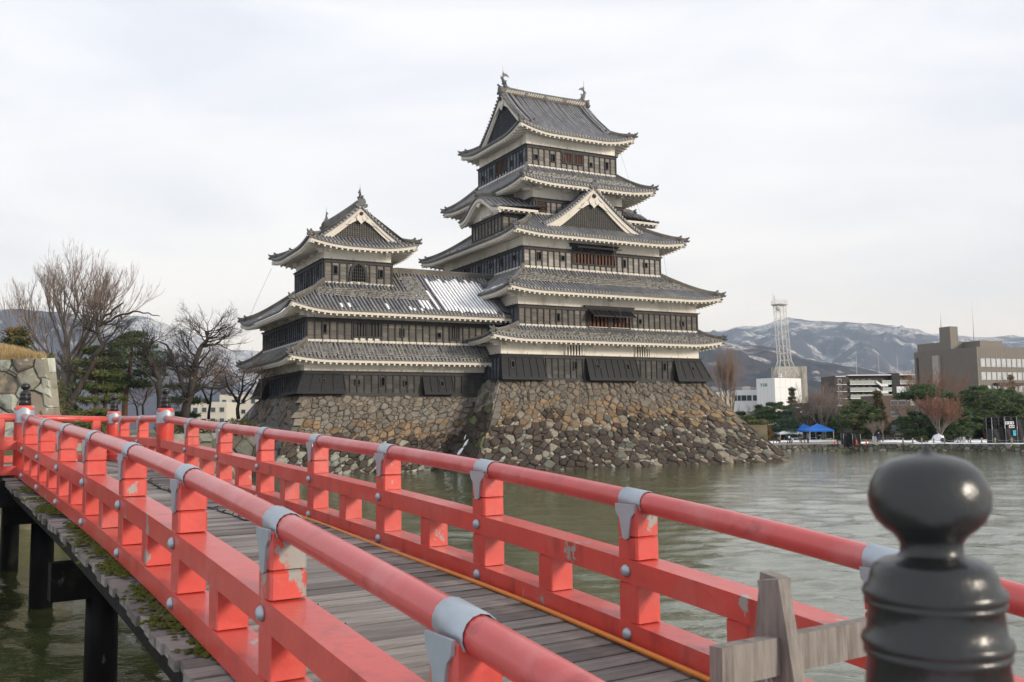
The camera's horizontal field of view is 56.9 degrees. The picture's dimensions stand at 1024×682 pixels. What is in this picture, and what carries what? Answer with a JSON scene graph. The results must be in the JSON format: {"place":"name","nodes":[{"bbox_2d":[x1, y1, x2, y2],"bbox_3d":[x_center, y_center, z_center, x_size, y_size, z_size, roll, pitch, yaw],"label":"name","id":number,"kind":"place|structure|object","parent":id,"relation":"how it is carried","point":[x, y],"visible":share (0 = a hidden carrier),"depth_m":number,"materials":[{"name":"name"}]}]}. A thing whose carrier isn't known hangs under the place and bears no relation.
{"place":"outdoors","nodes":[
{"label":"outdoors","id":0,"kind":"place"},
{"bbox_2d":[0,309,255,429],"bbox_3d":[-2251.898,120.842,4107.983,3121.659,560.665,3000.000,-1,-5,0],"label":"mountain","id":1,"kind":"structure","parent":0,"point":[150,405],"depth_m":3680.02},
{"bbox_2d":[111,316,260,385],"bbox_3d":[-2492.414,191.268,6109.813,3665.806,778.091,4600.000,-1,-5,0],"label":"mountain","id":2,"kind":"structure","parent":0,"point":[196,339],"depth_m":6020.15,"materials":[{"name":"grey"}]},
{"bbox_2d":[191,402,236,430],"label":"cream building","id":3,"kind":"structure","parent":0,"point":[222,411],"depth_m":164.91,"materials":[{"name":"beige concrete"}]},
{"bbox_2d":[220,394,258,424],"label":"cream building","id":4,"kind":"structure","parent":0,"point":[245,407],"depth_m":179.95,"materials":[{"name":"beige concrete"}]},
{"bbox_2d":[229,350,257,359],"bbox_3d":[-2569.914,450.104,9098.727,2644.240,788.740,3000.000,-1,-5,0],"label":"mountain","id":5,"kind":"structure","parent":0,"point":[247,354],"depth_m":9320.22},
{"bbox_2d":[0,425,767,529],"bbox_3d":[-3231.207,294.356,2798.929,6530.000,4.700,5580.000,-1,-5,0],"label":"castle grounds","id":6,"kind":"structure","parent":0,"point":[762,429],"depth_m":110.94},
{"bbox_2d":[0,358,59,436],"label":"stone wall","id":7,"kind":"structure","parent":6,"relation":"on","point":[39,375],"depth_m":42.76,"materials":[{"name":"stone"}]},
{"bbox_2d":[0,342,48,358],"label":"dry grass","id":8,"kind":"structure","parent":7,"relation":"on","point":[7,351],"depth_m":43.20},
{"bbox_2d":[0,324,73,422],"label":"cedar tree","id":9,"kind":"object","parent":6,"relation":"on","point":[16,336],"visible":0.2,"depth_m":69.99,"materials":[{"name":"green plant"}]},
{"bbox_2d":[37,350,76,424],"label":"cedar tree","id":10,"kind":"object","parent":6,"relation":"on","point":[58,380],"visible":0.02,"depth_m":76.29,"materials":[{"name":"green plant"}]},
{"bbox_2d":[0,237,163,422],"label":"bare tree","id":11,"kind":"object","parent":6,"relation":"on","point":[66,343],"visible":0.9,"depth_m":88.21,"materials":[{"name":"brown plant"}]},
{"bbox_2d":[61,343,131,430],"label":"pine tree","id":12,"kind":"object","parent":6,"relation":"on","point":[102,386],"visible":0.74,"depth_m":85.15,"materials":[{"name":"green plant"}]},
{"bbox_2d":[50,287,158,422],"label":"bare cherry tree","id":13,"kind":"object","parent":6,"relation":"on","point":[76,393],"visible":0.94,"depth_m":84.26,"materials":[{"name":"brown plant"}]},
{"bbox_2d":[77,350,134,433],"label":"red pine tree","id":14,"kind":"object","parent":6,"relation":"on","point":[121,389],"visible":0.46,"depth_m":89.66,"materials":[{"name":"green plant"}]},
{"bbox_2d":[88,330,170,429],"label":"red pine tree","id":15,"kind":"object","parent":6,"relation":"on","point":[139,384],"visible":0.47,"depth_m":91.35,"materials":[{"name":"green plant"}]},
{"bbox_2d":[93,348,177,415],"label":"bare cherry tree","id":16,"kind":"object","parent":6,"relation":"on","point":[145,397],"visible":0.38,"depth_m":93.30,"materials":[{"name":"brown plant"}]},
{"bbox_2d":[116,313,194,409],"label":"bare cherry tree","id":17,"kind":"object","parent":6,"relation":"on","point":[157,376],"visible":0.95,"depth_m":84.22,"materials":[{"name":"brown plant"}]},
{"bbox_2d":[72,433,255,476],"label":"bank wall","id":18,"kind":"structure","parent":6,"relation":"on","point":[244,444],"depth_m":82.44,"materials":[{"name":"stone"}]},
{"bbox_2d":[224,418,256,435],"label":"clipped shrub","id":19,"kind":"object","parent":18,"relation":"on","point":[239,422],"visible":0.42,"depth_m":83.42,"materials":[{"name":"green plant"}]},
{"bbox_2d":[153,423,183,433],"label":"clipped shrub","id":20,"kind":"object","parent":6,"relation":"on","point":[178,428],"visible":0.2,"depth_m":81.18,"materials":[{"name":"green plant"}]},
{"bbox_2d":[162,370,212,432],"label":"pine tree","id":21,"kind":"object","parent":6,"relation":"on","point":[195,401],"visible":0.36,"depth_m":109.25,"materials":[{"name":"green plant"}]},
{"bbox_2d":[147,299,253,417],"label":"bare cherry tree","id":22,"kind":"object","parent":6,"relation":"on","point":[186,397],"visible":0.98,"depth_m":86.38,"materials":[{"name":"brown plant"}]},
{"bbox_2d":[180,419,220,433],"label":"clipped shrub","id":23,"kind":"object","parent":6,"relation":"on","point":[203,431],"visible":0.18,"depth_m":82.62,"materials":[{"name":"green plant"}]},
{"bbox_2d":[166,350,240,418],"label":"bare cherry tree","id":24,"kind":"object","parent":6,"relation":"on","point":[208,402],"visible":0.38,"depth_m":96.94,"materials":[{"name":"brown plant"}]},
{"bbox_2d":[187,335,278,418],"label":"bare cherry tree","id":25,"kind":"object","parent":6,"relation":"on","point":[241,378],"visible":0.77,"depth_m":92.04,"materials":[{"name":"brown plant"}]},
{"bbox_2d":[240,395,475,473],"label":"turret stone base","id":26,"kind":"object","parent":6,"relation":"on","point":[435,424],"visible":0.64,"depth_m":87.67,"materials":[{"name":"stone"}]},
{"bbox_2d":[236,189,511,428],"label":"castle turret","id":27,"kind":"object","parent":26,"relation":"on","point":[367,343],"visible":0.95,"depth_m":90.96,"materials":[{"name":"tile"}]},
{"bbox_2d":[278,326,286,343],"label":"window","id":28,"kind":"structure","parent":27,"relation":"in","point":[281,333],"depth_m":93.69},
{"bbox_2d":[279,366,287,374],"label":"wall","id":29,"kind":"structure","parent":27,"relation":"in","point":[281,370],"depth_m":92.26,"materials":[{"name":"paint"}]},
{"bbox_2d":[305,267,311,287],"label":"bell window","id":30,"kind":"structure","parent":27,"relation":"in","point":[308,278],"depth_m":94.38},
{"bbox_2d":[349,261,367,281],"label":"bell window","id":31,"kind":"structure","parent":27,"relation":"in","point":[358,271],"depth_m":91.74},
{"bbox_2d":[354,321,367,337],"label":"window","id":32,"kind":"structure","parent":27,"relation":"in","point":[360,328],"depth_m":88.79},
{"bbox_2d":[368,322,382,337],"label":"window","id":33,"kind":"structure","parent":27,"relation":"in","point":[375,330],"depth_m":89.47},
{"bbox_2d":[258,241,504,318],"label":"roof snow","id":34,"kind":"structure","parent":27,"relation":"on","point":[459,290],"depth_m":94.97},
{"bbox_2d":[449,325,460,340],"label":"window","id":35,"kind":"structure","parent":27,"relation":"in","point":[454,333],"depth_m":93.33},
{"bbox_2d":[438,380,794,471],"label":"keep stone base","id":36,"kind":"object","parent":6,"relation":"on","point":[550,425],"visible":0.88,"depth_m":92.69,"materials":[{"name":"stone"}]},
{"bbox_2d":[418,72,727,382],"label":"castle keep","id":37,"kind":"structure","parent":36,"relation":"on","point":[568,249],"depth_m":100.38,"materials":[{"name":"paint"}]},
{"bbox_2d":[480,208,493,218],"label":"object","id":38,"kind":"structure","parent":37,"relation":"in","point":[485,213],"depth_m":101.22,"materials":[{"name":"paint"}]},
{"bbox_2d":[495,160,500,175],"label":"window","id":39,"kind":"structure","parent":37,"relation":"in","point":[497,165],"depth_m":107.15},
{"bbox_2d":[501,156,505,172],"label":"window","id":40,"kind":"structure","parent":37,"relation":"in","point":[503,162],"depth_m":105.88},
{"bbox_2d":[535,200,546,212],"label":"window","id":41,"kind":"structure","parent":37,"relation":"in","point":[538,202],"depth_m":100.15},
{"bbox_2d":[562,152,571,164],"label":"window","id":42,"kind":"structure","parent":37,"relation":"in","point":[568,156],"depth_m":103.73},
{"bbox_2d":[564,344,582,354],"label":"window","id":43,"kind":"structure","parent":37,"relation":"in","point":[573,349],"depth_m":95.63,"materials":[{"name":"paint"}]},
{"bbox_2d":[573,153,582,165],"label":"window","id":44,"kind":"structure","parent":37,"relation":"in","point":[577,158],"depth_m":104.42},
{"bbox_2d":[572,247,594,265],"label":"window","id":45,"kind":"structure","parent":37,"relation":"in","point":[582,259],"depth_m":99.44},
{"bbox_2d":[587,311,609,328],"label":"window","id":46,"kind":"structure","parent":37,"relation":"in","point":[600,322],"depth_m":97.59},
{"bbox_2d":[594,249,615,267],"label":"window","id":47,"kind":"structure","parent":37,"relation":"in","point":[604,261],"depth_m":100.77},
{"bbox_2d":[609,317,630,329],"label":"window","id":48,"kind":"structure","parent":37,"relation":"in","point":[612,320],"depth_m":98.91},
{"bbox_2d":[634,346,649,356],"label":"window","id":49,"kind":"structure","parent":37,"relation":"in","point":[640,351],"depth_m":99.54,"materials":[{"name":"paint"}]},
{"bbox_2d":[0,450,1023,681],"bbox_3d":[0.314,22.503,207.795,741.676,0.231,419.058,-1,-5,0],"label":"moat water","id":50,"kind":"structure","parent":0,"point":[824,491],"depth_m":34.88,"materials":[{"name":"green liquid"}]},
{"bbox_2d":[0,382,1023,681],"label":"red bridge","id":51,"kind":"structure","parent":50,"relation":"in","point":[182,580],"depth_m":8.94,"materials":[{"name":"paint"}]},
{"bbox_2d":[147,478,248,520],"bbox_3d":[-2.064,3.191,11.929,0.447,1.984,23.913,2,-6,-33],"label":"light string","id":52,"kind":"object","parent":51,"relation":"on","point":[168,490],"visible":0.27,"depth_m":16.96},
{"bbox_2d":[298,514,709,681],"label":"orange hose","id":53,"kind":"object","parent":51,"relation":"on","point":[678,666],"visible":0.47,"depth_m":9.89,"materials":[{"name":"rubber"}]},
{"bbox_2d":[709,570,866,681],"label":"timber barrier","id":54,"kind":"object","parent":51,"relation":"on","point":[779,646],"visible":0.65,"depth_m":4.52,"materials":[{"name":"grey wood"}]},
{"bbox_2d":[0,0,1023,351],"label":"sky","id":55,"kind":"structure","parent":0,"point":[855,161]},
{"bbox_2d":[711,387,734,411],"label":"hotel","id":56,"kind":"structure","parent":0,"point":[715,390],"depth_m":253.39,"materials":[{"name":"stone"}]},
{"bbox_2d":[727,386,756,415],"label":"white office wing","id":57,"kind":"structure","parent":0,"point":[745,396],"depth_m":309.98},
{"bbox_2d":[756,378,801,424],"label":"white building","id":58,"kind":"structure","parent":0,"point":[772,390],"depth_m":302.63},
{"bbox_2d":[771,291,798,376],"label":"lattice mast","id":59,"kind":"object","parent":58,"relation":"on","point":[778,305],"visible":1,"depth_m":309.76,"materials":[{"name":"white metal"}]},
{"bbox_2d":[771,366,807,402],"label":"concrete block","id":60,"kind":"structure","parent":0,"point":[802,371],"depth_m":318.42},
{"bbox_2d":[699,343,916,421],"bbox_3d":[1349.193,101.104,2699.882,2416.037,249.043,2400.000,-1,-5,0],"label":"mountain","id":61,"kind":"structure","parent":0,"point":[761,360],"depth_m":2540.68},
{"bbox_2d":[706,317,1023,375],"bbox_3d":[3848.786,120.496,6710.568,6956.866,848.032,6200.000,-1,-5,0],"label":"mountain","id":62,"kind":"structure","parent":0,"point":[868,345],"depth_m":6016.50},
{"bbox_2d":[821,358,915,423],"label":"apartment block","id":63,"kind":"structure","parent":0,"point":[857,387],"depth_m":262.69,"materials":[{"name":"concrete"}]},
{"bbox_2d":[769,423,986,444],"bbox_3d":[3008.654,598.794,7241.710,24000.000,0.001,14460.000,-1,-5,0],"label":"ground","id":64,"kind":"structure","parent":0,"point":[832,442],"depth_m":135.53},
{"bbox_2d":[704,342,747,410],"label":"bare tree","id":65,"kind":"object","parent":64,"relation":"on","point":[726,379],"visible":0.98,"depth_m":190.15,"materials":[{"name":"brown plant"}]},
{"bbox_2d":[742,415,772,440],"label":"pine tree","id":66,"kind":"object","parent":64,"relation":"on","point":[750,419],"visible":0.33,"depth_m":158.62,"materials":[{"name":"green plant"}]},
{"bbox_2d":[753,408,779,439],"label":"pine tree","id":67,"kind":"object","parent":64,"relation":"on","point":[764,412],"visible":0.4,"depth_m":163.66,"materials":[{"name":"green plant"}]},
{"bbox_2d":[763,424,773,440],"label":"shrub","id":68,"kind":"object","parent":64,"relation":"on","point":[769,427],"visible":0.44,"depth_m":148.93,"materials":[{"name":"brown plant"}]},
{"bbox_2d":[746,402,800,436],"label":"pine tree","id":69,"kind":"object","parent":64,"relation":"on","point":[774,405],"visible":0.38,"depth_m":166.31,"materials":[{"name":"green plant"}]},
{"bbox_2d":[773,429,801,437],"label":"canopy tent","id":70,"kind":"object","parent":64,"relation":"on","point":[783,432],"visible":0.49,"depth_m":155.30,"materials":[{"name":"fabric"}]},
{"bbox_2d":[771,408,805,440],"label":"pine tree","id":71,"kind":"object","parent":64,"relation":"on","point":[788,420],"visible":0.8,"depth_m":156.66,"materials":[{"name":"green plant"}]},
{"bbox_2d":[786,387,798,416],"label":"spruce tree","id":72,"kind":"object","parent":64,"relation":"on","point":[792,390],"visible":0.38,"depth_m":177.33,"materials":[{"name":"green plant"}]},
{"bbox_2d":[786,390,825,439],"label":"bare tree","id":73,"kind":"object","parent":64,"relation":"on","point":[803,409],"visible":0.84,"depth_m":159.76,"materials":[{"name":"brown plant"}]},
{"bbox_2d":[796,424,815,439],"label":"canopy tent","id":74,"kind":"object","parent":64,"relation":"on","point":[802,427],"visible":0.46,"depth_m":156.12,"materials":[{"name":"fabric"}]},
{"bbox_2d":[781,439,835,441],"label":"snow patch","id":75,"kind":"object","parent":64,"relation":"on","point":[814,440],"visible":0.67,"depth_m":149.18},
{"bbox_2d":[792,403,827,424],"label":"evergreen tree","id":76,"kind":"object","parent":64,"relation":"on","point":[806,408],"visible":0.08,"depth_m":173.58,"materials":[{"name":"green plant"}]},
{"bbox_2d":[789,380,843,439],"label":"bare tree","id":77,"kind":"object","parent":64,"relation":"on","point":[820,403],"visible":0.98,"depth_m":157.41,"materials":[{"name":"brown plant"}]},
{"bbox_2d":[802,423,833,439],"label":"canopy tent","id":78,"kind":"object","parent":64,"relation":"on","point":[817,427],"visible":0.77,"depth_m":150.72,"materials":[{"name":"fabric"}]},
{"bbox_2d":[795,413,842,439],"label":"pine tree","id":79,"kind":"object","parent":64,"relation":"on","point":[832,424],"visible":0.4,"depth_m":160.42,"materials":[{"name":"green plant"}]},
{"bbox_2d":[813,386,848,416],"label":"bare tree","id":80,"kind":"object","parent":64,"relation":"on","point":[842,402],"visible":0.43,"depth_m":170.18,"materials":[{"name":"brown plant"}]},
{"bbox_2d":[821,417,858,438],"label":"pine tree","id":81,"kind":"object","parent":64,"relation":"on","point":[836,433],"visible":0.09,"depth_m":161.95,"materials":[{"name":"green plant"}]},
{"bbox_2d":[841,429,852,443],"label":"tarpaulin screen","id":82,"kind":"object","parent":64,"relation":"on","point":[846,436],"visible":1,"depth_m":128.34,"materials":[{"name":"fabric"}]},
{"bbox_2d":[851,434,860,443],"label":"tarpaulin screen","id":83,"kind":"object","parent":64,"relation":"on","point":[855,437],"visible":0.98,"depth_m":127.62,"materials":[{"name":"fabric"}]},
{"bbox_2d":[835,399,884,439],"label":"pine tree","id":84,"kind":"object","parent":64,"relation":"on","point":[847,416],"visible":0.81,"depth_m":150.21,"materials":[{"name":"green plant"}]},
{"bbox_2d":[863,421,881,441],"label":"bare tree","id":85,"kind":"object","parent":64,"relation":"on","point":[872,427],"visible":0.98,"depth_m":137.26,"materials":[{"name":"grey plant"}]},
{"bbox_2d":[872,418,888,441],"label":"bare tree","id":86,"kind":"object","parent":64,"relation":"on","point":[882,429],"visible":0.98,"depth_m":137.17,"materials":[{"name":"brown plant"}]},
{"bbox_2d":[869,390,893,438],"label":"cedar tree","id":87,"kind":"object","parent":64,"relation":"on","point":[877,399],"visible":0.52,"depth_m":158.72,"materials":[{"name":"green plant"}]},
{"bbox_2d":[879,440,915,441],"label":"snow patch","id":88,"kind":"object","parent":64,"relation":"on","point":[896,441],"visible":0.56,"depth_m":137.26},
{"bbox_2d":[775,444,1023,451],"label":"quay wall","id":89,"kind":"structure","parent":64,"relation":"on","point":[911,447],"depth_m":125.34,"materials":[{"name":"stone"}]},
{"bbox_2d":[888,399,920,415],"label":"bare tree","id":90,"kind":"object","parent":64,"relation":"on","point":[906,404],"visible":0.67,"depth_m":167.98,"materials":[{"name":"brown plant"}]},
{"bbox_2d":[890,425,922,439],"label":"tiled gate","id":91,"kind":"structure","parent":64,"relation":"on","point":[893,428],"depth_m":149.13,"materials":[{"name":"stone"}]},
{"bbox_2d":[890,367,935,411],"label":"bare tree","id":92,"kind":"object","parent":64,"relation":"on","point":[910,383],"visible":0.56,"depth_m":189.57,"materials":[{"name":"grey plant"}]},
{"bbox_2d":[894,410,937,439],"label":"pine tree","id":93,"kind":"object","parent":64,"relation":"on","point":[916,418],"visible":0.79,"depth_m":146.00,"materials":[{"name":"green plant"}]},
{"bbox_2d":[916,435,928,442],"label":"shrub","id":94,"kind":"object","parent":64,"relation":"on","point":[924,438],"visible":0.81,"depth_m":130.02,"materials":[{"name":"green plant"}]},
{"bbox_2d":[892,383,955,413],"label":"pine tree","id":95,"kind":"object","parent":64,"relation":"on","point":[914,391],"visible":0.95,"depth_m":148.37,"materials":[{"name":"green plant"}]},
{"bbox_2d":[931,433,943,440],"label":"snow heap","id":96,"kind":"object","parent":64,"relation":"on","point":[938,436],"visible":0.68,"depth_m":138.25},
{"bbox_2d":[915,386,967,435],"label":"bare bushy tree","id":97,"kind":"object","parent":64,"relation":"on","point":[932,408],"visible":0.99,"depth_m":138.85,"materials":[{"name":"brown plant"}]},
{"bbox_2d":[921,363,975,404],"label":"bare tree","id":98,"kind":"object","parent":64,"relation":"on","point":[943,385],"visible":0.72,"depth_m":183.93,"materials":[{"name":"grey plant"}]},
{"bbox_2d":[935,402,983,439],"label":"pine tree","id":99,"kind":"object","parent":64,"relation":"on","point":[963,427],"visible":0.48,"depth_m":140.87,"materials":[{"name":"green plant"}]},
{"bbox_2d":[902,438,1023,443],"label":"rope fence","id":100,"kind":"object","parent":64,"relation":"on","point":[970,439],"visible":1,"depth_m":122.21,"materials":[{"name":"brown wood"}]},
{"bbox_2d":[940,405,986,437],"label":"pine tree","id":101,"kind":"object","parent":64,"relation":"on","point":[980,432],"visible":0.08,"depth_m":153.82,"materials":[{"name":"green plant"}]},
{"bbox_2d":[912,442,1023,443],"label":"snow patch","id":102,"kind":"object","parent":64,"relation":"on","point":[966,443],"visible":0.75,"depth_m":121.33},
{"bbox_2d":[943,385,1018,438],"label":"pine tree","id":103,"kind":"object","parent":64,"relation":"on","point":[969,398],"visible":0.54,"depth_m":145.50,"materials":[{"name":"green plant"}]},
{"bbox_2d":[986,417,1004,442],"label":"screen","id":104,"kind":"object","parent":64,"relation":"on","point":[993,430],"visible":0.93,"depth_m":120.21,"materials":[{"name":"metal"}]},
{"bbox_2d":[971,388,1023,420],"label":"pine tree","id":105,"kind":"object","parent":64,"relation":"on","point":[1018,395],"visible":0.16,"depth_m":149.55,"materials":[{"name":"green plant"}]},
{"bbox_2d":[991,374,1023,402],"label":"bare tree","id":106,"kind":"object","parent":64,"relation":"on","point":[1008,386],"visible":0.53,"depth_m":168.38,"materials":[{"name":"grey plant"}]},
{"bbox_2d":[999,416,1017,442],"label":"notice board","id":107,"kind":"object","parent":64,"relation":"on","point":[1010,431],"visible":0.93,"depth_m":119.79,"materials":[{"name":"metal"}]},
{"bbox_2d":[997,398,1023,420],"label":"pine tree","id":108,"kind":"object","parent":64,"relation":"on","point":[1019,406],"visible":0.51,"depth_m":143.68,"materials":[{"name":"green plant"}]},
{"bbox_2d":[1007,374,1016,399],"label":"conifer","id":109,"kind":"object","parent":64,"relation":"on","point":[1011,376],"visible":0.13,"depth_m":171.75,"materials":[{"name":"green plant"}]},
{"bbox_2d":[1012,419,1023,442],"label":"tarpaulin screen","id":110,"kind":"object","parent":64,"relation":"on","point":[1019,425],"visible":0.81,"depth_m":119.90,"materials":[{"name":"fabric"}]},
{"bbox_2d":[861,395,910,423],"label":"brown building","id":111,"kind":"structure","parent":0,"point":[890,411],"depth_m":234.72,"materials":[{"name":"brick"}]},
{"bbox_2d":[914,309,1023,433],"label":"office block","id":112,"kind":"structure","parent":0,"point":[987,363],"depth_m":194.80,"materials":[{"name":"concrete"}]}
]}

